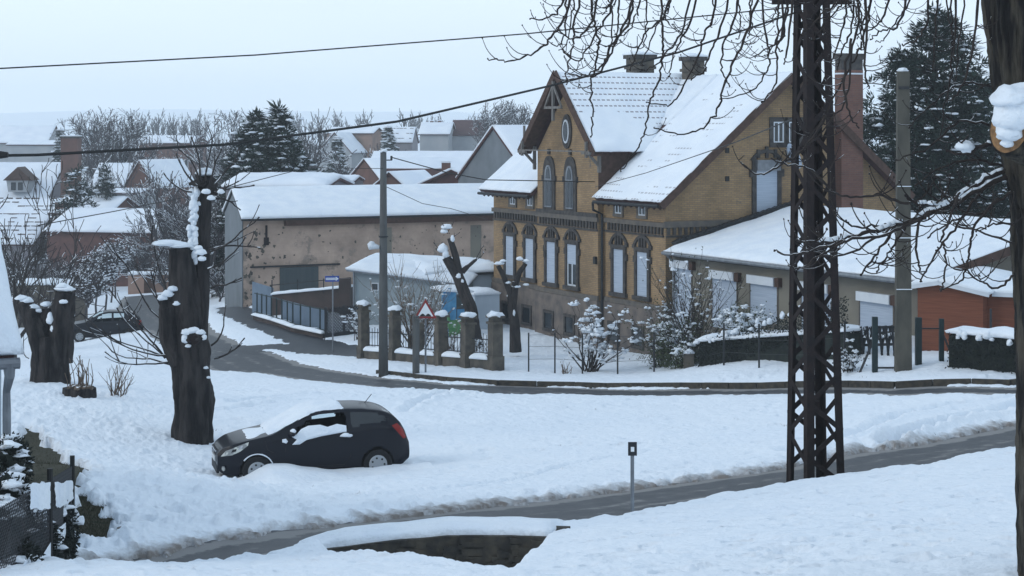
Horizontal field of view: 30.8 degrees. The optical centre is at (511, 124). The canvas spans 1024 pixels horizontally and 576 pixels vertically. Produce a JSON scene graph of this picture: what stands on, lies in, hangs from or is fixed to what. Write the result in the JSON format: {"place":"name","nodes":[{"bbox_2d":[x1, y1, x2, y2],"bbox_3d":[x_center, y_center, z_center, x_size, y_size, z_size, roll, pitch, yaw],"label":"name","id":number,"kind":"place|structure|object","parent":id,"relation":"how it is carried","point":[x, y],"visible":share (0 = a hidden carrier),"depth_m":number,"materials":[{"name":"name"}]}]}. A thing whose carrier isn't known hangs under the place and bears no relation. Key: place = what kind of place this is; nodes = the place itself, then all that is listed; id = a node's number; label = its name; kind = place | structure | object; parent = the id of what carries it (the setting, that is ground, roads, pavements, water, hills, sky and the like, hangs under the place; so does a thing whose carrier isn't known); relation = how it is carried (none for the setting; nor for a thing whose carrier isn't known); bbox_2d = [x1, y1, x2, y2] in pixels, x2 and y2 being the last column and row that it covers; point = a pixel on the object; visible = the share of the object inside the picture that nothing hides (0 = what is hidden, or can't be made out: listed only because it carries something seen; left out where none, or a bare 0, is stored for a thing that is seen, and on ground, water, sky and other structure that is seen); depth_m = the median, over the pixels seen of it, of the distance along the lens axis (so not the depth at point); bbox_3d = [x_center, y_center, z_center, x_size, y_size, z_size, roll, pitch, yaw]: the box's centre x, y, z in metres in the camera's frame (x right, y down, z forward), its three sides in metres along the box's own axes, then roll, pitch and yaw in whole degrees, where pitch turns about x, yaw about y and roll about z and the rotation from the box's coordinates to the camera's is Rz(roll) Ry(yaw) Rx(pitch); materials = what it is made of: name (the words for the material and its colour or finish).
{"place":"outdoors","nodes":[
{"label":"outdoors","id":0,"kind":"place"},
{"bbox_2d":[20,428,114,537],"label":"grass","id":1,"kind":"structure","parent":0,"point":[86,508],"depth_m":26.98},
{"bbox_2d":[216,306,357,356],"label":"pavement","id":2,"kind":"structure","parent":0,"point":[299,343],"depth_m":80.21,"materials":[{"name":"snow"}]},
{"bbox_2d":[324,305,357,339],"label":"lattice fence","id":3,"kind":"object","parent":2,"relation":"on","point":[343,331],"visible":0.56,"depth_m":81.13,"materials":[{"name":"metal"}]},
{"bbox_2d":[0,109,952,127],"bbox_3d":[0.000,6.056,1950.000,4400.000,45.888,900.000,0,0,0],"label":"hills","id":4,"kind":"structure","parent":0,"point":[40,118],"depth_m":1760.77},
{"bbox_2d":[0,0,989,114],"label":"sky","id":5,"kind":"structure","parent":0,"point":[438,75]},
{"bbox_2d":[0,128,1017,575],"bbox_3d":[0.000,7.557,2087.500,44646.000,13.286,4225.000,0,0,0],"label":"ground","id":6,"kind":"structure","parent":0,"point":[150,482],"depth_m":34.25,"materials":[{"name":"snow"}]},
{"bbox_2d":[0,234,23,436],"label":"white cottage","id":7,"kind":"structure","parent":6,"relation":"on","point":[11,344],"depth_m":22.04,"materials":[{"name":"metal"}]},
{"bbox_2d":[0,431,37,542],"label":"garden shrub","id":8,"kind":"object","parent":6,"relation":"on","point":[15,454],"visible":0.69,"depth_m":20.00,"materials":[{"name":"plant"}]},
{"bbox_2d":[0,125,57,161],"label":"white house","id":9,"kind":"structure","parent":6,"relation":"on","point":[8,133],"depth_m":287.73,"materials":[{"name":"plastic"}]},
{"bbox_2d":[0,162,60,197],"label":"farmhouse with dormer","id":10,"kind":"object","parent":6,"relation":"on","point":[7,169],"visible":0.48,"depth_m":193.99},
{"bbox_2d":[3,166,38,191],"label":"dormer gable","id":11,"kind":"structure","parent":10,"relation":"on","point":[14,181],"depth_m":189.96,"materials":[{"name":"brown wood"}]},
{"bbox_2d":[6,140,55,161],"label":"white wing","id":12,"kind":"structure","parent":6,"relation":"on","point":[28,146],"depth_m":279.00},
{"bbox_2d":[0,198,62,274],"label":"snowy roof","id":13,"kind":"structure","parent":6,"relation":"on","point":[15,210],"depth_m":173.81,"materials":[{"name":"snow"}]},
{"bbox_2d":[0,455,74,568],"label":"chain link fence","id":14,"kind":"object","parent":6,"relation":"on","point":[51,495],"visible":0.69,"depth_m":19.77,"materials":[{"name":"black"}]},
{"bbox_2d":[0,500,84,563],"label":"juniper","id":15,"kind":"object","parent":6,"relation":"on","point":[74,523],"visible":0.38,"depth_m":20.67,"materials":[{"name":"plant"}]},
{"bbox_2d":[13,278,82,383],"bbox_3d":[-12.488,5.689,49.840,1.760,3.158,1.126,0,0,-22],"label":"cleft stump","id":16,"kind":"object","parent":6,"relation":"on","point":[50,334],"visible":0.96,"depth_m":49.58,"materials":[{"name":"wood"}]},
{"bbox_2d":[16,278,87,327],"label":"old garden wall","id":17,"kind":"structure","parent":6,"relation":"on","point":[79,303],"depth_m":112.21,"materials":[{"name":"stone"}]},
{"bbox_2d":[0,158,107,357],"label":"bare tree","id":18,"kind":"object","parent":6,"relation":"on","point":[16,302],"visible":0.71,"depth_m":75.11,"materials":[{"name":"brown plant"}]},
{"bbox_2d":[0,218,110,322],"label":"bare tree","id":19,"kind":"object","parent":6,"relation":"on","point":[45,297],"visible":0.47,"depth_m":88.32,"materials":[{"name":"brown plant"}]},
{"bbox_2d":[59,135,82,197],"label":"brick stack","id":20,"kind":"object","parent":6,"relation":"on","point":[71,143],"visible":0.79,"depth_m":186.00,"materials":[{"name":"brick"}]},
{"bbox_2d":[43,163,100,243],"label":"young spruce","id":21,"kind":"object","parent":6,"relation":"on","point":[80,192],"visible":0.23,"depth_m":164.59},
{"bbox_2d":[62,355,96,397],"bbox_3d":[-10.949,6.499,46.975,0.815,1.341,0.823,0,0,-25],"label":"stump planter","id":22,"kind":"object","parent":6,"relation":"on","point":[81,388],"visible":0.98,"depth_m":46.84,"materials":[{"name":"grey"}]},
{"bbox_2d":[66,268,113,319],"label":"street tree","id":23,"kind":"object","parent":6,"relation":"on","point":[89,298],"visible":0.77,"depth_m":106.72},
{"bbox_2d":[47,196,141,221],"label":"red roof outhouse","id":24,"kind":"structure","parent":6,"relation":"on","point":[117,202],"depth_m":170.91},
{"bbox_2d":[74,257,119,312],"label":"street tree","id":25,"kind":"object","parent":6,"relation":"on","point":[108,270],"visible":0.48,"depth_m":112.78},
{"bbox_2d":[91,162,117,199],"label":"young spruce","id":26,"kind":"object","parent":6,"relation":"on","point":[106,192],"visible":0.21,"depth_m":171.63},
{"bbox_2d":[50,106,164,188],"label":"oak tree","id":27,"kind":"object","parent":6,"relation":"on","point":[107,136],"visible":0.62,"depth_m":238.84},
{"bbox_2d":[89,163,134,195],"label":"white roof cottage","id":28,"kind":"structure","parent":6,"relation":"on","point":[126,169],"depth_m":203.34,"materials":[{"name":"plastic"}]},
{"bbox_2d":[42,207,186,286],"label":"red brick bungalow","id":29,"kind":"object","parent":6,"relation":"on","point":[112,223],"visible":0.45,"depth_m":157.68,"materials":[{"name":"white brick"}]},
{"bbox_2d":[71,133,164,195],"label":"dark village tree","id":30,"kind":"object","parent":6,"relation":"on","point":[91,181],"visible":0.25,"depth_m":190.21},
{"bbox_2d":[123,247,168,290],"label":"garden tree","id":31,"kind":"object","parent":6,"relation":"on","point":[159,279],"visible":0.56,"depth_m":139.35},
{"bbox_2d":[118,220,176,270],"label":"garden tree","id":32,"kind":"object","parent":6,"relation":"on","point":[140,260],"visible":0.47,"depth_m":149.31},
{"bbox_2d":[128,270,168,293],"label":"pink garden wall","id":33,"kind":"structure","parent":6,"relation":"on","point":[143,287],"depth_m":140.00,"materials":[{"name":"paint"}]},
{"bbox_2d":[123,159,197,207],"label":"red gable cottage","id":34,"kind":"structure","parent":6,"relation":"on","point":[173,165],"depth_m":197.58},
{"bbox_2d":[62,124,259,444],"bbox_3d":[-7.992,3.814,42.677,4.338,7.677,2.032,0,0,0],"label":"pollarded tree","id":35,"kind":"object","parent":6,"relation":"on","point":[183,316],"visible":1,"depth_m":42.58,"materials":[{"name":"brown plant"}]},
{"bbox_2d":[113,157,218,269],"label":"roadside tree","id":36,"kind":"object","parent":6,"relation":"on","point":[163,228],"visible":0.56,"depth_m":149.56,"materials":[{"name":"plant"}]},
{"bbox_2d":[139,135,207,174],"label":"long red hall","id":37,"kind":"structure","parent":6,"relation":"on","point":[165,140],"depth_m":306.16,"materials":[{"name":"white plastic"}]},
{"bbox_2d":[136,171,224,278],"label":"roadside tree","id":38,"kind":"object","parent":6,"relation":"on","point":[184,238],"visible":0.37,"depth_m":117.05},
{"bbox_2d":[157,108,245,213],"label":"spreading tree","id":39,"kind":"object","parent":6,"relation":"on","point":[234,125],"visible":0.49,"depth_m":214.99,"materials":[{"name":"plant"}]},
{"bbox_2d":[186,110,301,188],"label":"purple tree","id":40,"kind":"object","parent":6,"relation":"on","point":[218,170],"visible":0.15,"depth_m":183.65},
{"bbox_2d":[210,106,289,296],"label":"spruce tree","id":41,"kind":"object","parent":6,"relation":"on","point":[248,133],"visible":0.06,"depth_m":121.35,"materials":[{"name":"plant"}]},
{"bbox_2d":[210,99,329,296],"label":"spruce tree","id":42,"kind":"object","parent":6,"relation":"on","point":[263,155],"visible":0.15,"depth_m":117.38,"materials":[{"name":"plant"}]},
{"bbox_2d":[221,172,354,198],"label":"snowy roof","id":43,"kind":"structure","parent":6,"relation":"on","point":[304,178],"depth_m":110.28,"materials":[{"name":"snow"}]},
{"bbox_2d":[251,293,328,338],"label":"driveway fence","id":44,"kind":"object","parent":6,"relation":"on","point":[302,319],"visible":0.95,"depth_m":84.16,"materials":[{"name":"grey metal"}]},
{"bbox_2d":[212,394,408,475],"bbox_3d":[-4.271,6.567,39.112,4.030,1.625,1.936,-1,0,-15],"label":"black hatchback","id":45,"kind":"object","parent":6,"relation":"on","point":[327,433],"visible":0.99,"depth_m":38.49,"materials":[{"name":"black"}]},
{"bbox_2d":[271,277,352,315],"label":"yard wall","id":46,"kind":"structure","parent":6,"relation":"on","point":[321,298],"depth_m":88.76,"materials":[{"name":"concrete"}]},
{"bbox_2d":[252,282,273,314],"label":"blue grey gate","id":47,"kind":"structure","parent":46,"relation":"attached to","point":[259,288],"depth_m":90.55,"materials":[{"name":"metal"}]},
{"bbox_2d":[294,108,337,170],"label":"thin tree","id":48,"kind":"object","parent":6,"relation":"on","point":[315,156],"visible":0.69,"depth_m":229.78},
{"bbox_2d":[238,462,434,483],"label":"snow","id":49,"kind":"structure","parent":6,"relation":"on","point":[275,473],"depth_m":37.75,"materials":[{"name":"snow"}]},
{"bbox_2d":[325,136,349,174],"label":"spruce","id":50,"kind":"object","parent":6,"relation":"on","point":[336,142],"visible":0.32,"depth_m":249.50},
{"bbox_2d":[316,132,367,172],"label":"gable house","id":51,"kind":"structure","parent":6,"relation":"on","point":[351,144],"depth_m":290.53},
{"bbox_2d":[324,124,381,157],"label":"cream house","id":52,"kind":"structure","parent":6,"relation":"on","point":[367,138],"depth_m":297.36,"materials":[{"name":"white plastic"}]},
{"bbox_2d":[222,183,493,307],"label":"barn","id":53,"kind":"structure","parent":6,"relation":"on","point":[310,233],"depth_m":97.88,"materials":[{"name":"paint"}]},
{"bbox_2d":[367,149,392,376],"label":"street light pole","id":54,"kind":"object","parent":6,"relation":"on","point":[383,325],"visible":0.97,"depth_m":65.88,"materials":[{"name":"concrete"}]},
{"bbox_2d":[384,127,418,150],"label":"slatted house","id":55,"kind":"structure","parent":6,"relation":"on","point":[407,139],"depth_m":317.44,"materials":[{"name":"white wood"}]},
{"bbox_2d":[373,170,430,184],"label":"roof","id":56,"kind":"structure","parent":6,"relation":"on","point":[406,177],"depth_m":130.56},
{"bbox_2d":[356,252,462,348],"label":"bare garden bush","id":57,"kind":"object","parent":6,"relation":"on","point":[413,311],"visible":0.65,"depth_m":72.58,"materials":[{"name":"plant"}]},
{"bbox_2d":[350,157,468,184],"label":"brick gable barn","id":58,"kind":"structure","parent":6,"relation":"on","point":[371,176],"depth_m":150.65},
{"bbox_2d":[412,316,419,373],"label":"stub post","id":59,"kind":"object","parent":6,"relation":"on","point":[415,345],"visible":0.88,"depth_m":66.11,"materials":[{"name":"concrete"}]},
{"bbox_2d":[345,253,489,324],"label":"white shed","id":60,"kind":"structure","parent":6,"relation":"on","point":[364,270],"depth_m":83.75,"materials":[{"name":"metal"}]},
{"bbox_2d":[371,151,472,157],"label":"long snow barn","id":61,"kind":"structure","parent":6,"relation":"on","point":[394,154],"depth_m":164.18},
{"bbox_2d":[356,299,504,370],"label":"pillared garden fence","id":62,"kind":"object","parent":6,"relation":"on","point":[468,356],"visible":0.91,"depth_m":68.98,"materials":[{"name":"stone"}]},
{"bbox_2d":[299,516,569,567],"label":"retaining wall","id":63,"kind":"structure","parent":6,"relation":"on","point":[509,541],"depth_m":24.85,"materials":[{"name":"stone"}]},
{"bbox_2d":[418,120,455,150],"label":"villa","id":64,"kind":"object","parent":6,"relation":"on","point":[436,136],"visible":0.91,"depth_m":296.43,"materials":[{"name":"white plastic"}]},
{"bbox_2d":[416,167,460,183],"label":"gable roof","id":65,"kind":"structure","parent":6,"relation":"on","point":[442,178],"depth_m":128.10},
{"bbox_2d":[430,284,473,335],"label":"play hut","id":66,"kind":"object","parent":6,"relation":"on","point":[454,300],"visible":0.45,"depth_m":79.22,"materials":[{"name":"green paint"}]},
{"bbox_2d":[411,257,493,287],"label":"white outbuilding","id":67,"kind":"structure","parent":6,"relation":"on","point":[483,269],"depth_m":84.64,"materials":[{"name":"metal"}]},
{"bbox_2d":[433,218,483,347],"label":"leaning pollard","id":68,"kind":"object","parent":6,"relation":"on","point":[456,270],"visible":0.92,"depth_m":70.36,"materials":[{"name":"brown plant"}]},
{"bbox_2d":[452,120,485,150],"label":"red roof house","id":69,"kind":"structure","parent":6,"relation":"on","point":[463,139],"depth_m":300.81,"materials":[{"name":"white plastic"}]},
{"bbox_2d":[469,287,500,328],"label":"blue annex","id":70,"kind":"object","parent":6,"relation":"on","point":[487,300],"visible":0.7,"depth_m":81.24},
{"bbox_2d":[455,125,527,182],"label":"grey gabled house","id":71,"kind":"structure","parent":6,"relation":"on","point":[495,149],"depth_m":109.31,"materials":[{"name":"paint"}]},
{"bbox_2d":[469,98,533,147],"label":"round tree","id":72,"kind":"object","parent":6,"relation":"on","point":[509,116],"visible":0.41,"depth_m":288.23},
{"bbox_2d":[494,257,529,352],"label":"knobbly tree","id":73,"kind":"object","parent":6,"relation":"on","point":[515,333],"visible":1,"depth_m":71.89,"materials":[{"name":"brown plant"}]},
{"bbox_2d":[551,297,638,371],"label":"snowy shrub","id":74,"kind":"object","parent":6,"relation":"on","point":[594,328],"visible":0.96,"depth_m":66.48,"materials":[{"name":"snow"}]},
{"bbox_2d":[617,294,705,368],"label":"evergreen shrub","id":75,"kind":"object","parent":6,"relation":"on","point":[647,338],"visible":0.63,"depth_m":67.05,"materials":[{"name":"green plant"}]},
{"bbox_2d":[644,299,706,368],"bbox_3d":[5.784,7.247,64.654,2.282,2.675,3.180,0,0,0],"label":"leafy holly","id":76,"kind":"object","parent":6,"relation":"on","point":[677,354],"visible":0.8,"depth_m":64.52,"materials":[{"name":"green plant"}]},
{"bbox_2d":[528,321,845,373],"bbox_3d":[6.266,7.512,61.628,2.730,3.403,14.923,0,0,-39],"label":"wire garden fence","id":77,"kind":"object","parent":6,"relation":"on","point":[617,336],"visible":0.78,"depth_m":64.57,"materials":[{"name":"metal"}]},
{"bbox_2d":[640,246,750,360],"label":"twiggy shrub","id":78,"kind":"object","parent":6,"relation":"on","point":[694,313],"visible":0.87,"depth_m":65.09,"materials":[{"name":"brown plant"}]},
{"bbox_2d":[477,36,914,356],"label":"brick villa","id":79,"kind":"object","parent":6,"relation":"on","point":[579,242],"visible":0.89,"depth_m":75.18,"materials":[{"name":"brick"}]},
{"bbox_2d":[502,221,517,278],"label":"window","id":80,"kind":"structure","parent":79,"relation":"in","point":[509,243],"depth_m":82.80,"materials":[{"name":"glass"}]},
{"bbox_2d":[521,223,537,282],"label":"window","id":81,"kind":"structure","parent":79,"relation":"in","point":[530,246],"depth_m":81.06,"materials":[{"name":"stone"}]},
{"bbox_2d":[541,149,556,209],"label":"lancet window","id":82,"kind":"structure","parent":79,"relation":"in","point":[549,187],"depth_m":78.84,"materials":[{"name":"glass"}]},
{"bbox_2d":[542,226,559,287],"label":"window","id":83,"kind":"structure","parent":79,"relation":"in","point":[551,261],"depth_m":78.76,"materials":[{"name":"stone"}]},
{"bbox_2d":[562,149,577,211],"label":"lancet window","id":84,"kind":"structure","parent":79,"relation":"in","point":[570,171],"depth_m":77.16,"materials":[{"name":"glass"}]},
{"bbox_2d":[562,228,580,290],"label":"window","id":85,"kind":"structure","parent":79,"relation":"in","point":[572,253],"depth_m":77.07,"materials":[{"name":"stone"}]},
{"bbox_2d":[608,232,628,297],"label":"window","id":86,"kind":"structure","parent":79,"relation":"in","point":[618,258],"depth_m":74.12,"materials":[{"name":"stone"}]},
{"bbox_2d":[632,235,652,301],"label":"window","id":87,"kind":"structure","parent":79,"relation":"in","point":[642,289],"depth_m":72.45,"materials":[{"name":"stone"}]},
{"bbox_2d":[749,146,783,217],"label":"window","id":88,"kind":"structure","parent":79,"relation":"in","point":[766,189],"depth_m":72.97,"materials":[{"name":"glass"}]},
{"bbox_2d":[769,117,787,146],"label":"window","id":89,"kind":"structure","parent":79,"relation":"in","point":[777,134],"depth_m":73.29,"materials":[{"name":"wood"}]},
{"bbox_2d":[711,297,773,331],"bbox_3d":[7.909,6.774,62.802,2.548,1.989,2.265,0,0,0],"label":"snowy bush","id":90,"kind":"object","parent":6,"relation":"on","point":[740,318],"visible":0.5,"depth_m":62.79,"materials":[{"name":"snow"}]},
{"bbox_2d":[482,0,1023,575],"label":"chestnut tree","id":91,"kind":"object","parent":6,"relation":"on","point":[1002,26],"visible":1,"depth_m":12.94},
{"bbox_2d":[693,296,865,366],"bbox_3d":[8.444,6.893,59.453,1.074,3.445,7.778,0,0,-31],"label":"clipped hedge","id":92,"kind":"object","parent":6,"relation":"on","point":[741,345],"visible":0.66,"depth_m":59.56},
{"bbox_2d":[772,0,851,481],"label":"lattice pylon","id":93,"kind":"object","parent":6,"relation":"on","point":[813,418],"visible":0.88,"depth_m":31.32,"materials":[{"name":"metal"}]},
{"bbox_2d":[0,6,799,68],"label":"overhead wire","id":94,"kind":"object","parent":93,"relation":"attached to","point":[356,46],"visible":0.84,"depth_m":28.57,"materials":[{"name":"black"}]},
{"bbox_2d":[9,12,794,156],"bbox_3d":[-0.820,-0.779,25.933,0.796,2.264,15.654,0,0,43],"label":"overhead wire","id":95,"kind":"object","parent":93,"relation":"attached to","point":[240,142],"visible":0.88,"depth_m":23.95,"materials":[{"name":"black"}]},
{"bbox_2d":[746,325,893,355],"bbox_3d":[9.540,7.018,57.994,0.282,2.123,6.953,0,0,-34],"label":"picket fence","id":96,"kind":"object","parent":6,"relation":"on","point":[887,336],"visible":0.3,"depth_m":55.66,"materials":[{"name":"wood"}]},
{"bbox_2d":[661,201,1011,355],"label":"annex building","id":97,"kind":"structure","parent":6,"relation":"on","point":[740,247],"depth_m":64.57,"materials":[{"name":"concrete"}]},
{"bbox_2d":[669,259,695,351],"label":"window","id":98,"kind":"structure","parent":97,"relation":"in","point":[682,264],"depth_m":69.78,"materials":[{"name":"white plastic"}]},
{"bbox_2d":[708,269,740,330],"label":"window","id":99,"kind":"structure","parent":97,"relation":"in","point":[736,277],"depth_m":67.27,"materials":[{"name":"white plastic"}]},
{"bbox_2d":[746,274,781,325],"bbox_3d":[8.803,6.150,64.967,0.200,1.700,1.980,0,0,-27],"label":"window","id":100,"kind":"structure","parent":97,"relation":"in","point":[763,289],"depth_m":64.95,"materials":[{"name":"white plastic"}]},
{"bbox_2d":[856,291,894,331],"bbox_3d":[11.643,6.290,59.287,0.200,1.820,2.030,0,0,-27],"label":"window","id":101,"kind":"structure","parent":97,"relation":"in","point":[871,304],"depth_m":59.32,"materials":[{"name":"white plastic"}]},
{"bbox_2d":[828,338,867,372],"bbox_3d":[9.759,6.900,54.169,1.178,1.290,1.207,0,0,-45],"label":"shrub","id":102,"kind":"object","parent":6,"relation":"on","point":[849,366],"visible":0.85,"depth_m":54.05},
{"bbox_2d":[894,68,911,371],"bbox_3d":[11.167,2.987,52.981,0.460,9.247,0.362,0,0,0],"label":"concrete power pole","id":103,"kind":"object","parent":6,"relation":"on","point":[903,334],"visible":0.9,"depth_m":52.87,"materials":[{"name":"concrete"}]},
{"bbox_2d":[859,317,948,372],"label":"metal garden gate","id":104,"kind":"structure","parent":6,"relation":"on","point":[918,341],"depth_m":53.33,"materials":[{"name":"black"}]},
{"bbox_2d":[863,0,1009,218],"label":"pine","id":105,"kind":"object","parent":6,"relation":"on","point":[967,106],"visible":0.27,"depth_m":84.50,"materials":[{"name":"plant"}]},
{"bbox_2d":[911,265,1014,350],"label":"orange garden shed","id":106,"kind":"structure","parent":6,"relation":"on","point":[969,302],"depth_m":55.11,"materials":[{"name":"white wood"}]},
{"bbox_2d":[944,326,1015,373],"bbox_3d":[13.668,6.433,51.590,1.062,1.666,3.381,0,0,-42],"label":"clipped hedge","id":107,"kind":"object","parent":6,"relation":"on","point":[979,348],"visible":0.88,"depth_m":51.77,"materials":[{"name":"plant"}]},
{"bbox_2d":[118,294,1015,561],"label":"road","id":108,"kind":"structure","parent":0,"point":[565,509],"depth_m":35.94,"materials":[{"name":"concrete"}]},
{"bbox_2d":[74,309,142,341],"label":"dark blue car","id":109,"kind":"object","parent":108,"relation":"on","point":[108,321],"visible":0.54,"depth_m":97.93,"materials":[{"name":"black"}]},
{"bbox_2d":[376,370,1015,388],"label":"kerb","id":110,"kind":"structure","parent":108,"relation":"on","point":[845,383],"depth_m":56.64,"materials":[{"name":"concrete"}]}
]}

